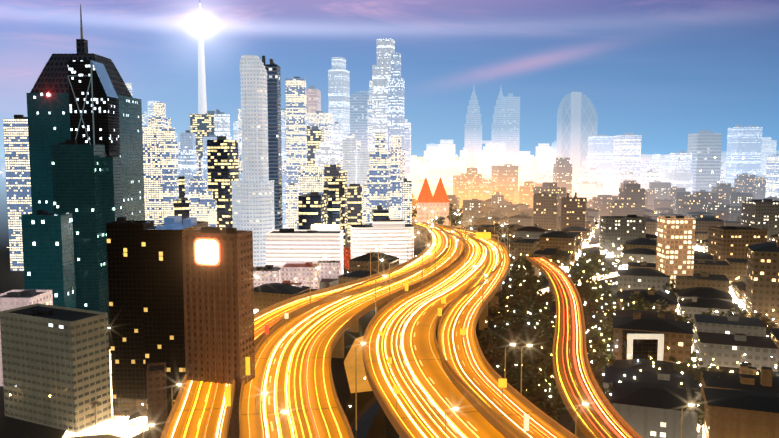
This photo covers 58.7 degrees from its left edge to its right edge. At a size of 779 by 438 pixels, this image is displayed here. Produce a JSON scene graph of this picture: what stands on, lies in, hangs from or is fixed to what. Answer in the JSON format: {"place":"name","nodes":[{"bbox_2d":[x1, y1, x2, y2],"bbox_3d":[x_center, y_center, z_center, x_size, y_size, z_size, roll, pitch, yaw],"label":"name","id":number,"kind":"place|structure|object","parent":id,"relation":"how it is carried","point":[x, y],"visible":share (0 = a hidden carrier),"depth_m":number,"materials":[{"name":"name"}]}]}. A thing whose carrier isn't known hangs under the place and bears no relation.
{"place":"outdoors","nodes":[
{"label":"outdoors","id":0,"kind":"place"},
{"bbox_2d":[26,4,144,220],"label":"skyscraper","id":1,"kind":"structure","parent":0,"point":[48,121],"depth_m":296.47,"materials":[{"name":"teal glass"}]},
{"bbox_2d":[193,0,207,113],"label":"telecom tower","id":2,"kind":"structure","parent":0,"point":[200,21],"depth_m":1471.00,"materials":[{"name":"white concrete"}]},
{"bbox_2d":[306,86,320,113],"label":"building","id":3,"kind":"structure","parent":0,"point":[313,99],"depth_m":854.64,"materials":[{"name":"grey"}]},
{"bbox_2d":[239,223,464,437],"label":"highway","id":4,"kind":"structure","parent":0,"point":[293,375],"depth_m":143.94,"materials":[{"name":"orange asphalt"}]},
{"bbox_2d":[342,139,374,185],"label":"building","id":5,"kind":"structure","parent":0,"point":[355,163],"depth_m":519.49,"materials":[{"name":"grey"}]},
{"bbox_2d":[350,91,368,150],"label":"skyscraper","id":6,"kind":"structure","parent":0,"point":[358,116],"depth_m":1027.01,"materials":[{"name":"glass"}]},
{"bbox_2d":[0,157,733,437],"bbox_3d":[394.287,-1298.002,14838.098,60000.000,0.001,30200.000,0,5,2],"label":"ground","id":7,"kind":"structure","parent":0,"point":[10,427],"depth_m":237.72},
{"bbox_2d":[3,115,31,270],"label":"lit tower","id":8,"kind":"structure","parent":7,"relation":"on","point":[17,165],"depth_m":345.95,"materials":[{"name":"grey"}]},
{"bbox_2d":[0,290,52,385],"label":"building","id":9,"kind":"structure","parent":7,"relation":"on","point":[11,299],"depth_m":175.93,"materials":[{"name":"grey"}]},
{"bbox_2d":[21,210,75,307],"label":"teal tower","id":10,"kind":"structure","parent":7,"relation":"on","point":[48,250],"depth_m":207.57,"materials":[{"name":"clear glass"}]},
{"bbox_2d":[0,303,111,432],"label":"beige office block","id":11,"kind":"structure","parent":7,"relation":"on","point":[59,355],"depth_m":149.11,"materials":[{"name":"grey concrete"}]},
{"bbox_2d":[51,140,106,312],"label":"teal tower","id":12,"kind":"structure","parent":7,"relation":"on","point":[77,179],"depth_m":229.36,"materials":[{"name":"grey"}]},
{"bbox_2d":[68,60,122,210],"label":"skyscraper facade","id":13,"kind":"structure","parent":7,"relation":"on","point":[94,106],"depth_m":255.20,"materials":[{"name":"grey glass"}]},
{"bbox_2d":[101,154,122,324],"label":"teal tower","id":14,"kind":"structure","parent":7,"relation":"on","point":[111,187],"depth_m":234.32,"materials":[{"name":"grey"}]},
{"bbox_2d":[106,217,153,415],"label":"dark slab block","id":15,"kind":"structure","parent":7,"relation":"on","point":[125,290],"depth_m":152.84,"materials":[{"name":"concrete"}]},
{"bbox_2d":[146,362,167,437],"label":"building","id":16,"kind":"structure","parent":7,"relation":"on","point":[156,394],"depth_m":137.17,"materials":[{"name":"grey"}]},
{"bbox_2d":[141,216,207,425],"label":"black glass block","id":17,"kind":"structure","parent":7,"relation":"on","point":[162,274],"depth_m":146.82,"materials":[{"name":"glass"}]},
{"bbox_2d":[190,111,214,173],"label":"high-rise building","id":18,"kind":"structure","parent":7,"relation":"on","point":[201,126],"depth_m":644.35,"materials":[{"name":"grey"}]},
{"bbox_2d":[182,236,240,437],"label":"brown tower fins","id":19,"kind":"object","parent":7,"relation":"on","point":[214,317],"visible":0.62,"depth_m":132.25,"materials":[{"name":"brown metal"}]},
{"bbox_2d":[184,227,254,437],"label":"high-rise building","id":20,"kind":"structure","parent":7,"relation":"on","point":[246,287],"depth_m":132.68,"materials":[{"name":"grey"}]},
{"bbox_2d":[194,238,219,265],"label":"illuminated sign","id":21,"kind":"object","parent":20,"relation":"attached to","point":[206,251],"visible":1,"depth_m":130.69,"materials":[{"name":"white"}]},
{"bbox_2d":[214,109,229,139],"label":"building","id":22,"kind":"structure","parent":7,"relation":"on","point":[221,123],"depth_m":643.89,"materials":[{"name":"grey"}]},
{"bbox_2d":[125,77,371,184],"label":"skyline","id":23,"kind":"structure","parent":7,"relation":"on","point":[296,130],"depth_m":518.90,"materials":[{"name":"grey"}]},
{"bbox_2d":[230,55,274,265],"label":"skyscraper","id":24,"kind":"structure","parent":7,"relation":"on","point":[253,200],"depth_m":309.25,"materials":[{"name":"grey"}]},
{"bbox_2d":[253,265,280,286],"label":"building","id":25,"kind":"structure","parent":7,"relation":"on","point":[266,274],"depth_m":272.95,"materials":[{"name":"grey"}]},
{"bbox_2d":[262,56,282,229],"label":"blue glass tower","id":26,"kind":"structure","parent":7,"relation":"on","point":[274,119],"depth_m":341.38,"materials":[{"name":"grey"}]},
{"bbox_2d":[142,102,404,177],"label":"skyline","id":27,"kind":"structure","parent":7,"relation":"on","point":[159,120],"depth_m":558.10,"materials":[{"name":"grey"}]},
{"bbox_2d":[143,52,409,228],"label":"skyline","id":28,"kind":"structure","parent":7,"relation":"on","point":[187,156],"depth_m":602.18,"materials":[{"name":"blue"}]},
{"bbox_2d":[143,129,411,229],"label":"skyline","id":29,"kind":"structure","parent":7,"relation":"on","point":[310,178],"depth_m":409.35,"materials":[{"name":"grey"}]},
{"bbox_2d":[145,38,410,180],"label":"skyline","id":30,"kind":"structure","parent":7,"relation":"on","point":[339,91],"depth_m":674.23,"materials":[{"name":"grey"}]},
{"bbox_2d":[174,136,389,245],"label":"skyline","id":31,"kind":"structure","parent":7,"relation":"on","point":[338,201],"depth_m":423.88,"materials":[{"name":"grey"}]},
{"bbox_2d":[185,196,339,229],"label":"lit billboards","id":32,"kind":"object","parent":31,"relation":"attached to","point":[325,227],"visible":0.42,"depth_m":343.68,"materials":[{"name":"white"}]},
{"bbox_2d":[160,128,403,229],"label":"skyline","id":33,"kind":"structure","parent":7,"relation":"on","point":[384,183],"depth_m":398.25,"materials":[{"name":"grey"}]},
{"bbox_2d":[281,262,320,288],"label":"building","id":34,"kind":"structure","parent":7,"relation":"on","point":[305,274],"depth_m":265.34,"materials":[{"name":"red concrete"}]},
{"bbox_2d":[266,228,343,273],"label":"office building","id":35,"kind":"structure","parent":7,"relation":"on","point":[283,246],"depth_m":286.80,"materials":[{"name":"grey"}]},
{"bbox_2d":[307,126,322,164],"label":"building","id":36,"kind":"structure","parent":7,"relation":"on","point":[314,136],"depth_m":555.38,"materials":[{"name":"gold glass"}]},
{"bbox_2d":[316,260,341,278],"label":"building","id":37,"kind":"structure","parent":7,"relation":"on","point":[331,269],"depth_m":279.46,"materials":[{"name":"grey"}]},
{"bbox_2d":[62,244,617,437],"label":"lit streets","id":38,"kind":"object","parent":7,"relation":"on","point":[135,426],"depth_m":148.93,"materials":[{"name":"grey"}]},
{"bbox_2d":[344,336,400,437],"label":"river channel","id":39,"kind":"object","parent":7,"relation":"on","point":[370,418],"visible":0.42,"depth_m":162.07,"materials":[{"name":"concrete"}]},
{"bbox_2d":[332,231,422,357],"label":"highway piers","id":40,"kind":"structure","parent":7,"relation":"on","point":[338,351],"depth_m":199.34,"materials":[{"name":"concrete"}]},
{"bbox_2d":[351,219,413,264],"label":"office building","id":41,"kind":"structure","parent":7,"relation":"on","point":[394,235],"depth_m":315.02,"materials":[{"name":"grey"}]},
{"bbox_2d":[349,231,430,332],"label":"highway piers","id":42,"kind":"structure","parent":7,"relation":"on","point":[354,328],"depth_m":228.80,"materials":[{"name":"concrete"}]},
{"bbox_2d":[160,222,449,437],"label":"highway","id":43,"kind":"structure","parent":42,"relation":"on","point":[199,409],"depth_m":167.80,"materials":[{"name":"orange asphalt"}]},
{"bbox_2d":[9,155,776,396],"bbox_3d":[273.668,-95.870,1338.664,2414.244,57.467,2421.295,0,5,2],"label":"city light beads","id":44,"kind":"object","parent":7,"relation":"on","point":[621,290],"visible":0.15,"depth_m":239.48,"materials":[{"name":"grey"}]},
{"bbox_2d":[108,206,693,437],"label":"street lamps","id":45,"kind":"object","parent":7,"relation":"on","point":[363,343],"visible":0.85,"depth_m":199.75,"materials":[{"name":"silver metal"}]},
{"bbox_2d":[417,177,449,224],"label":"twin-peaked building","id":46,"kind":"structure","parent":7,"relation":"on","point":[437,203],"depth_m":542.97,"materials":[{"name":"brown"}]},
{"bbox_2d":[142,154,776,404],"bbox_3d":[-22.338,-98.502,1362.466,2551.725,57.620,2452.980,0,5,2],"label":"city light beads","id":47,"kind":"object","parent":7,"relation":"on","point":[612,243],"visible":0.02,"depth_m":387.20,"materials":[{"name":"grey"}]},
{"bbox_2d":[464,86,481,167],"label":"twin tower","id":48,"kind":"structure","parent":7,"relation":"on","point":[473,137],"depth_m":1471.38,"materials":[{"name":"glass"}]},
{"bbox_2d":[479,285,501,329],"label":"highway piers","id":49,"kind":"structure","parent":7,"relation":"on","point":[483,323],"depth_m":231.24,"materials":[{"name":"concrete"}]},
{"bbox_2d":[483,340,504,369],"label":"tree","id":50,"kind":"object","parent":7,"relation":"on","point":[493,357],"visible":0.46,"depth_m":170.11,"materials":[{"name":"brown plant"}]},
{"bbox_2d":[478,326,514,356],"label":"tree","id":51,"kind":"object","parent":7,"relation":"on","point":[486,340],"visible":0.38,"depth_m":176.35,"materials":[{"name":"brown plant"}]},
{"bbox_2d":[491,87,503,142],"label":"twin tower","id":52,"kind":"structure","parent":7,"relation":"on","point":[497,133],"depth_m":1467.86,"materials":[{"name":"glass"}]},
{"bbox_2d":[486,306,513,327],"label":"tree","id":53,"kind":"object","parent":7,"relation":"on","point":[498,316],"visible":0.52,"depth_m":213.37,"materials":[{"name":"brown plant"}]},
{"bbox_2d":[503,93,519,164],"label":"slim tower","id":54,"kind":"structure","parent":7,"relation":"on","point":[511,122],"depth_m":1462.12,"materials":[{"name":"metal"}]},
{"bbox_2d":[492,340,530,365],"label":"tree","id":55,"kind":"object","parent":7,"relation":"on","point":[509,347],"visible":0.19,"depth_m":172.26,"materials":[{"name":"green plant"}]},
{"bbox_2d":[499,310,525,329],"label":"tree","id":56,"kind":"object","parent":7,"relation":"on","point":[510,317],"visible":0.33,"depth_m":206.04,"materials":[{"name":"green plant"}]},
{"bbox_2d":[254,192,778,437],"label":"low-rise buildings","id":57,"kind":"structure","parent":7,"relation":"on","point":[736,405],"depth_m":178.22,"materials":[{"name":"black"}]},
{"bbox_2d":[509,259,532,277],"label":"tree","id":58,"kind":"object","parent":7,"relation":"on","point":[513,270],"visible":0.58,"depth_m":307.68,"materials":[{"name":"green plant"}]},
{"bbox_2d":[499,327,550,355],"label":"tree","id":59,"kind":"object","parent":7,"relation":"on","point":[527,336],"visible":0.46,"depth_m":177.70,"materials":[{"name":"green plant"}]},
{"bbox_2d":[506,296,543,318],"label":"tree","id":60,"kind":"object","parent":7,"relation":"on","point":[518,305],"visible":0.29,"depth_m":220.48,"materials":[{"name":"green plant"}]},
{"bbox_2d":[496,367,557,396],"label":"tree","id":61,"kind":"object","parent":7,"relation":"on","point":[530,372],"visible":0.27,"depth_m":148.65,"materials":[{"name":"green plant"}]},
{"bbox_2d":[510,286,549,306],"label":"tree","id":62,"kind":"object","parent":7,"relation":"on","point":[528,292],"visible":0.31,"depth_m":242.14,"materials":[{"name":"green plant"}]},
{"bbox_2d":[513,347,551,376],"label":"tree","id":63,"kind":"object","parent":7,"relation":"on","point":[527,356],"visible":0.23,"depth_m":163.27,"materials":[{"name":"green plant"}]},
{"bbox_2d":[523,275,542,293],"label":"tree","id":64,"kind":"object","parent":7,"relation":"on","point":[534,285],"visible":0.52,"depth_m":275.32,"materials":[{"name":"green plant"}]},
{"bbox_2d":[513,340,554,379],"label":"tree","id":65,"kind":"object","parent":7,"relation":"on","point":[542,366],"visible":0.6,"depth_m":159.38,"materials":[{"name":"green plant"}]},
{"bbox_2d":[513,371,555,410],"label":"tree","id":66,"kind":"object","parent":7,"relation":"on","point":[543,405],"visible":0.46,"depth_m":143.09,"materials":[{"name":"green plant"}]},
{"bbox_2d":[514,303,554,322],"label":"tree","id":67,"kind":"object","parent":7,"relation":"on","point":[525,308],"visible":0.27,"depth_m":216.46,"materials":[{"name":"green plant"}]},
{"bbox_2d":[512,371,562,406],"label":"tree","id":68,"kind":"object","parent":7,"relation":"on","point":[555,402],"visible":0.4,"depth_m":145.33,"materials":[{"name":"green plant"}]},
{"bbox_2d":[297,192,778,376],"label":"low-rise buildings","id":69,"kind":"structure","parent":7,"relation":"on","point":[758,268],"depth_m":259.94,"materials":[{"name":"black concrete"}]},
{"bbox_2d":[320,192,778,437],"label":"low-rise buildings","id":70,"kind":"structure","parent":7,"relation":"on","point":[649,400],"depth_m":171.61,"materials":[{"name":"black"}]},
{"bbox_2d":[545,407,565,420],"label":"tree","id":71,"kind":"object","parent":7,"relation":"on","point":[553,415],"visible":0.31,"depth_m":141.27,"materials":[{"name":"green plant"}]},
{"bbox_2d":[531,263,585,437],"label":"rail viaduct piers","id":72,"kind":"structure","parent":7,"relation":"on","point":[579,434],"depth_m":277.89,"materials":[{"name":"brown concrete"}]},
{"bbox_2d":[526,256,642,437],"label":"highway","id":73,"kind":"structure","parent":72,"relation":"on","point":[598,415],"depth_m":149.77,"materials":[{"name":"orange asphalt"}]},
{"bbox_2d":[550,247,570,265],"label":"tree","id":74,"kind":"object","parent":7,"relation":"on","point":[557,258],"visible":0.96,"depth_m":340.05,"materials":[{"name":"green plant"}]},
{"bbox_2d":[420,142,724,196],"bbox_3d":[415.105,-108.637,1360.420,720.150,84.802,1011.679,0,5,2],"label":"skyline","id":75,"kind":"structure","parent":7,"relation":"on","point":[497,150],"depth_m":1350.47,"materials":[{"name":"grey"}]},
{"bbox_2d":[556,91,597,188],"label":"diagrid tower","id":76,"kind":"structure","parent":7,"relation":"on","point":[577,121],"depth_m":1141.91,"materials":[{"name":"blue glass"}]},
{"bbox_2d":[571,257,595,283],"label":"tree","id":77,"kind":"object","parent":7,"relation":"on","point":[578,268],"visible":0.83,"depth_m":305.70,"materials":[{"name":"green plant"}]},
{"bbox_2d":[581,294,596,323],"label":"tree","id":78,"kind":"object","parent":7,"relation":"on","point":[587,311],"visible":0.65,"depth_m":238.92,"materials":[{"name":"green plant"}]},
{"bbox_2d":[580,292,600,321],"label":"tree","id":79,"kind":"object","parent":7,"relation":"on","point":[595,302],"visible":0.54,"depth_m":240.12,"materials":[{"name":"green plant"}]},
{"bbox_2d":[515,143,669,187],"bbox_3d":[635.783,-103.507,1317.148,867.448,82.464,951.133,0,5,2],"label":"skyline","id":80,"kind":"structure","parent":7,"relation":"on","point":[545,159],"depth_m":1364.49,"materials":[{"name":"grey"}]},
{"bbox_2d":[411,137,776,200],"bbox_3d":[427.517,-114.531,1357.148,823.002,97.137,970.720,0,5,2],"label":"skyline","id":81,"kind":"structure","parent":7,"relation":"on","point":[583,187],"depth_m":1018.06,"materials":[{"name":"grey"}]},
{"bbox_2d":[428,147,765,194],"bbox_3d":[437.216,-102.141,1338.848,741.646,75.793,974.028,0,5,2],"label":"skyline","id":82,"kind":"structure","parent":7,"relation":"on","point":[436,171],"depth_m":1065.21,"materials":[{"name":"grey"}]},
{"bbox_2d":[583,258,611,282],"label":"tree","id":83,"kind":"object","parent":7,"relation":"on","point":[598,267],"visible":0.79,"depth_m":307.21,"materials":[{"name":"green plant"}]},
{"bbox_2d":[585,313,612,340],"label":"tree","id":84,"kind":"object","parent":7,"relation":"on","point":[596,330],"visible":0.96,"depth_m":211.28,"materials":[{"name":"green plant"}]},
{"bbox_2d":[587,338,612,359],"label":"tree","id":85,"kind":"object","parent":7,"relation":"on","point":[607,353],"visible":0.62,"depth_m":191.01,"materials":[{"name":"green plant"}]},
{"bbox_2d":[587,135,613,194],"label":"tower","id":86,"kind":"structure","parent":7,"relation":"on","point":[600,147],"depth_m":1022.84,"materials":[{"name":"grey"}]},
{"bbox_2d":[587,346,615,372],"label":"tree","id":87,"kind":"object","parent":7,"relation":"on","point":[596,364],"visible":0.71,"depth_m":173.26,"materials":[{"name":"green plant"}]},
{"bbox_2d":[591,325,612,353],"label":"tree","id":88,"kind":"object","parent":7,"relation":"on","point":[606,334],"visible":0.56,"depth_m":193.14,"materials":[{"name":"green plant"}]},
{"bbox_2d":[463,158,741,226],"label":"skyline","id":89,"kind":"structure","parent":7,"relation":"on","point":[562,172],"depth_m":606.04,"materials":[{"name":"brown"}]},
{"bbox_2d":[594,294,614,325],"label":"tree","id":90,"kind":"object","parent":7,"relation":"on","point":[599,309],"visible":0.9,"depth_m":235.11,"materials":[{"name":"green plant"}]},
{"bbox_2d":[594,289,619,306],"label":"tree","id":91,"kind":"object","parent":7,"relation":"on","point":[610,299],"visible":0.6,"depth_m":248.67,"materials":[{"name":"green plant"}]},
{"bbox_2d":[489,164,735,216],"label":"skyline","id":92,"kind":"structure","parent":7,"relation":"on","point":[631,199],"depth_m":582.08,"materials":[{"name":"brown"}]},
{"bbox_2d":[447,168,778,223],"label":"skyline","id":93,"kind":"structure","parent":7,"relation":"on","point":[465,189],"depth_m":704.04,"materials":[{"name":"grey"}]},
{"bbox_2d":[479,143,748,182],"bbox_3d":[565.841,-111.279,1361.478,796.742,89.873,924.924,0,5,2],"label":"skyline","id":94,"kind":"structure","parent":7,"relation":"on","point":[484,168],"depth_m":1348.28,"materials":[{"name":"grey"}]},
{"bbox_2d":[599,215,645,257],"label":"grey slab block","id":95,"kind":"structure","parent":7,"relation":"on","point":[618,231],"depth_m":393.57,"materials":[{"name":"grey concrete"}]},
{"bbox_2d":[620,293,656,311],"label":"tree","id":96,"kind":"object","parent":7,"relation":"on","point":[637,306],"visible":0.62,"depth_m":228.48,"materials":[{"name":"green plant"}]},
{"bbox_2d":[622,330,663,360],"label":"building","id":97,"kind":"structure","parent":7,"relation":"on","point":[640,345],"depth_m":174.24,"materials":[{"name":"concrete"}]},
{"bbox_2d":[642,299,678,316],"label":"tree","id":98,"kind":"object","parent":7,"relation":"on","point":[664,306],"visible":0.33,"depth_m":222.49,"materials":[{"name":"green plant"}]},
{"bbox_2d":[658,280,682,297],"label":"tree","id":99,"kind":"object","parent":7,"relation":"on","point":[672,290],"visible":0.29,"depth_m":254.84,"materials":[{"name":"green plant"}]},
{"bbox_2d":[656,216,694,288],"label":"brown apartment tower","id":100,"kind":"structure","parent":7,"relation":"on","point":[675,246],"depth_m":260.71,"materials":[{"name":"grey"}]},
{"bbox_2d":[669,151,691,191],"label":"tower","id":101,"kind":"structure","parent":7,"relation":"on","point":[680,170],"depth_m":850.40,"materials":[{"name":"grey"}]},
{"bbox_2d":[669,351,706,370],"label":"tree","id":102,"kind":"object","parent":7,"relation":"on","point":[688,360],"visible":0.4,"depth_m":170.62,"materials":[{"name":"green plant"}]},
{"bbox_2d":[673,363,704,377],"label":"tree","id":103,"kind":"object","parent":7,"relation":"on","point":[676,366],"visible":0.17,"depth_m":161.75,"materials":[{"name":"green plant"}]},
{"bbox_2d":[687,130,721,194],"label":"tower","id":104,"kind":"structure","parent":7,"relation":"on","point":[704,147],"depth_m":848.65,"materials":[{"name":"glass"}]},
{"bbox_2d":[707,226,766,260],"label":"building","id":105,"kind":"structure","parent":7,"relation":"on","point":[724,242],"depth_m":318.01,"materials":[{"name":"grey"}]},
{"bbox_2d":[741,199,778,241],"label":"building","id":106,"kind":"structure","parent":7,"relation":"on","point":[760,213],"depth_m":423.83,"materials":[{"name":"grey"}]},
{"bbox_2d":[0,0,778,156],"label":"sky","id":107,"kind":"structure","parent":0,"point":[663,72],"materials":[{"name":"blue"}]},
{"bbox_2d":[1,150,778,162],"bbox_3d":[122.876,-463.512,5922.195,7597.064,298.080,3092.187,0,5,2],"label":"buildings","id":108,"kind":"structure","parent":0,"point":[645,157],"depth_m":5092.19,"materials":[{"name":"grey"}]},
{"bbox_2d":[363,224,525,437],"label":"highway","id":109,"kind":"structure","parent":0,"point":[430,395],"depth_m":146.57,"materials":[{"name":"orange asphalt"}]},
{"bbox_2d":[225,232,528,437],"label":"road signs","id":110,"kind":"object","parent":109,"relation":"on","point":[502,383],"visible":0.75,"depth_m":137.56,"materials":[{"name":"yellow"}]},
{"bbox_2d":[437,236,578,437],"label":"highway","id":111,"kind":"structure","parent":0,"point":[476,372],"depth_m":146.40,"materials":[{"name":"orange asphalt"}]},
{"bbox_2d":[612,133,641,194],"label":"tower","id":112,"kind":"structure","parent":0,"point":[627,146],"depth_m":972.62,"materials":[{"name":"grey"}]},
{"bbox_2d":[725,125,762,184],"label":"tower","id":113,"kind":"structure","parent":0,"point":[745,143],"depth_m":924.15,"materials":[{"name":"grey"}]},
{"bbox_2d":[765,154,778,197],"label":"tower","id":114,"kind":"structure","parent":0,"point":[772,180],"depth_m":794.39,"materials":[{"name":"grey"}]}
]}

